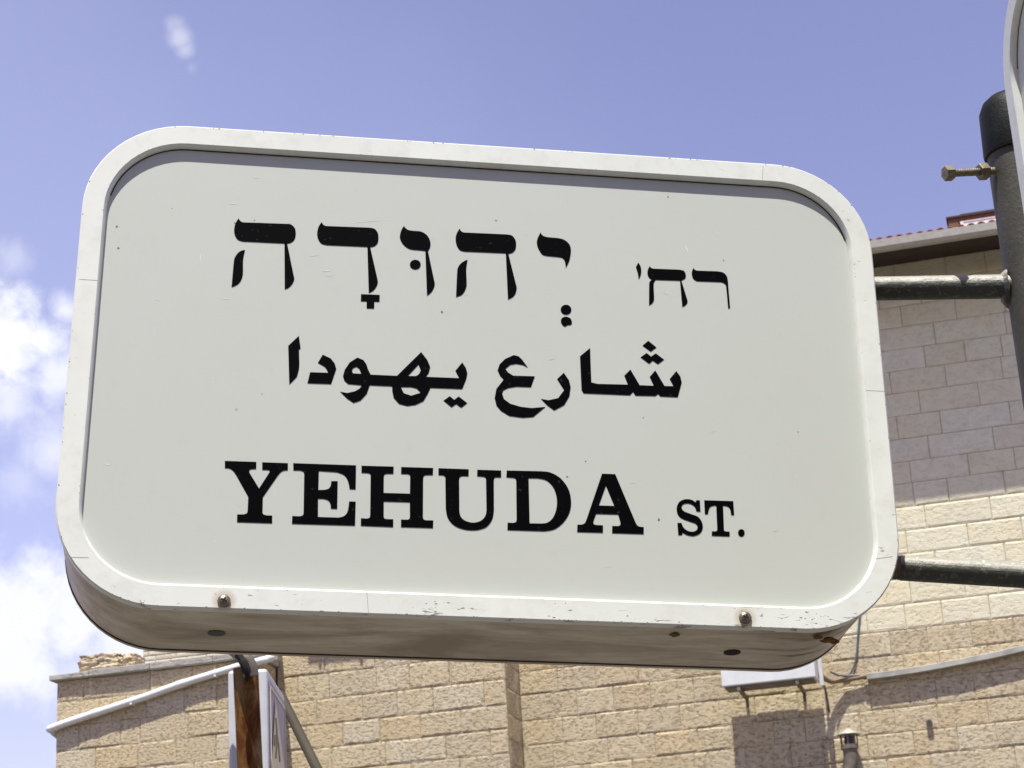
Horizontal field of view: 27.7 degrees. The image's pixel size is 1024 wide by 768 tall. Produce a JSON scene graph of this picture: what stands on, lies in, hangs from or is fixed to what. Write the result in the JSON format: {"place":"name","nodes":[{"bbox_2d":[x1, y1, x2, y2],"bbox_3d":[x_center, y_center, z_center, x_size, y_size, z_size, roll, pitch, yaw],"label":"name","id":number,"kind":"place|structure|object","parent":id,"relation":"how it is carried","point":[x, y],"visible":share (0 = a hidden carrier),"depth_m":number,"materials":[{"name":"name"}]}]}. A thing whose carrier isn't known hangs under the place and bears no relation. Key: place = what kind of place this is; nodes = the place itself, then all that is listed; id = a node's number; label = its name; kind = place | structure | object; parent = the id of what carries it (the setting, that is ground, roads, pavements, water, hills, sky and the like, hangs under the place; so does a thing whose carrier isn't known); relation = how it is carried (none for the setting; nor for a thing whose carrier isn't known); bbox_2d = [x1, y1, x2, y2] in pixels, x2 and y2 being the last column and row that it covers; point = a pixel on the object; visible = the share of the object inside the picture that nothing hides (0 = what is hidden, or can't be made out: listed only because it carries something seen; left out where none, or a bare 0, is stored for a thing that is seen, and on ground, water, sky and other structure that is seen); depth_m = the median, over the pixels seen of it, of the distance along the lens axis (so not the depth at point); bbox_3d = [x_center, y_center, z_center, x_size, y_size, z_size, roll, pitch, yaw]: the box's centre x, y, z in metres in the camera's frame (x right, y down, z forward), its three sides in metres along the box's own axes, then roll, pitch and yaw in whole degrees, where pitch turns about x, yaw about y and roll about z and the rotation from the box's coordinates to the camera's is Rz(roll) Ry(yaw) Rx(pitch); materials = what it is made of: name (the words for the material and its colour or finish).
{"place":"outdoors","nodes":[
{"label":"outdoors","id":0,"kind":"place"},
{"bbox_2d":[143,650,276,662],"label":"building","id":1,"kind":"structure","parent":0,"point":[151,656],"depth_m":39.56,"materials":[{"name":"stone"}]},
{"bbox_2d":[0,0,1008,767],"label":"sky","id":2,"kind":"structure","parent":0,"point":[869,99],"materials":[{"name":"blue"}]},
{"label":"ground","id":3,"kind":"structure","parent":0,"visible":0},
{"bbox_2d":[49,654,279,767],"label":"stone building","id":4,"kind":"structure","parent":3,"relation":"on","point":[186,727],"depth_m":23.57,"materials":[{"name":"beige stone"}]},
{"bbox_2d":[78,652,123,671],"bbox_3d":[-4.746,3.266,24.197,0.573,0.219,0.375,-7,-20,11],"label":"rubble stone","id":5,"kind":"object","parent":4,"relation":"on","point":[100,661],"visible":0.67,"depth_m":24.05,"materials":[{"name":"beige stone"}]},
{"bbox_2d":[122,653,144,665],"bbox_3d":[-4.373,3.229,24.103,0.177,0.183,0.391,-7,-20,11],"label":"rubble stone","id":6,"kind":"object","parent":4,"relation":"on","point":[131,658],"visible":0.63,"depth_m":23.96,"materials":[{"name":"beige stone"}]},
{"bbox_2d":[46,655,277,737],"bbox_3d":[-3.914,3.452,23.953,2.794,1.224,0.805,-8,-20,13],"label":"drain pipe","id":7,"kind":"object","parent":4,"relation":"attached to","point":[51,729],"visible":0.71,"depth_m":23.56,"materials":[{"name":"white plastic"}]},
{"bbox_2d":[277,209,1023,767],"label":"stone building","id":8,"kind":"structure","parent":3,"relation":"on","point":[955,409],"depth_m":23.19,"materials":[{"name":"beige stone"}]},
{"bbox_2d":[721,660,818,706],"bbox_3d":[2.830,3.105,22.765,1.022,0.700,0.596,-8,-20,13],"label":"air conditioner","id":9,"kind":"object","parent":8,"relation":"attached to","point":[740,682],"visible":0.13,"depth_m":22.50,"materials":[{"name":"white metal"}]},
{"bbox_2d":[818,671,862,683],"bbox_3d":[3.527,3.192,22.708,0.641,0.153,0.141,0,-20,-9],"label":"insulated hose","id":10,"kind":"object","parent":9,"relation":"attached to","point":[853,677],"visible":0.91,"depth_m":22.70,"materials":[{"name":"brown rubber"}]},
{"bbox_2d":[818,658,830,712],"bbox_3d":[3.409,3.268,22.688,0.062,0.629,0.310,-8,-20,13],"label":"wall bracket","id":11,"kind":"object","parent":8,"relation":"attached to","point":[821,677],"depth_m":22.58,"materials":[{"name":"white metal"}]},
{"bbox_2d":[837,728,859,767],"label":"flue vent","id":12,"kind":"object","parent":8,"relation":"attached to","point":[849,747],"visible":1,"depth_m":22.34,"materials":[{"name":"metal"}]},
{"bbox_2d":[848,617,859,674],"bbox_3d":[3.768,2.673,22.948,0.374,1.105,0.020,-8,-20,13],"label":"hanging cable","id":13,"kind":"object","parent":8,"relation":"attached to","point":[851,671],"visible":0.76,"depth_m":22.86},
{"bbox_2d":[926,719,932,725],"bbox_3d":[4.495,3.649,22.401,0.068,0.066,0.066,-8,-20,13],"label":"spout","id":14,"kind":"object","parent":8,"relation":"attached to","point":[929,722],"visible":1,"depth_m":22.37,"materials":[{"name":"metal"}]},
{"bbox_2d":[863,645,1023,680],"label":"cable trunking","id":15,"kind":"object","parent":8,"relation":"attached to","point":[946,664],"visible":1,"depth_m":22.48,"materials":[{"name":"grey plastic"}]},
{"bbox_2d":[960,216,995,225],"bbox_3d":[5.645,-1.649,24.907,0.460,0.713,0.042,-8,-20,13],"label":"window","id":16,"kind":"structure","parent":8,"relation":"in","point":[975,221],"depth_m":25.01,"materials":[{"name":"glass"}]},
{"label":"pavement","id":17,"kind":"structure","parent":0,"visible":0},
{"bbox_2d":[229,654,262,767],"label":"rusty post","id":18,"kind":"object","parent":17,"relation":"on","point":[247,714],"visible":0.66,"depth_m":4.95,"materials":[{"name":"metal"}]},
{"bbox_2d":[228,669,285,767],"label":"box sign","id":19,"kind":"object","parent":18,"relation":"attached to","point":[273,720],"visible":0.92,"depth_m":5.11,"materials":[{"name":"white"}]},
{"bbox_2d":[281,691,321,767],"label":"leaning pole","id":20,"kind":"object","parent":17,"relation":"on","point":[303,741],"visible":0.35,"depth_m":5.68,"materials":[{"name":"grey metal"}]},
{"bbox_2d":[874,90,1023,587],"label":"sign post","id":21,"kind":"object","parent":17,"relation":"on","point":[998,167],"visible":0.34,"depth_m":2.02,"materials":[{"name":"grey metal"}]},
{"bbox_2d":[56,126,898,671],"bbox_3d":[-0.031,0.014,1.955,0.750,0.477,0.136,3,-25,-7],"label":"street sign","id":22,"kind":"object","parent":21,"relation":"attached to","point":[344,396],"visible":1,"depth_m":1.89,"materials":[{"name":"white metal"}]},
{"bbox_2d":[1003,0,1023,211],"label":"street sign","id":23,"kind":"object","parent":21,"relation":"attached to","point":[1013,56],"visible":0.99,"depth_m":1.95,"materials":[{"name":"plastic"}]}
]}

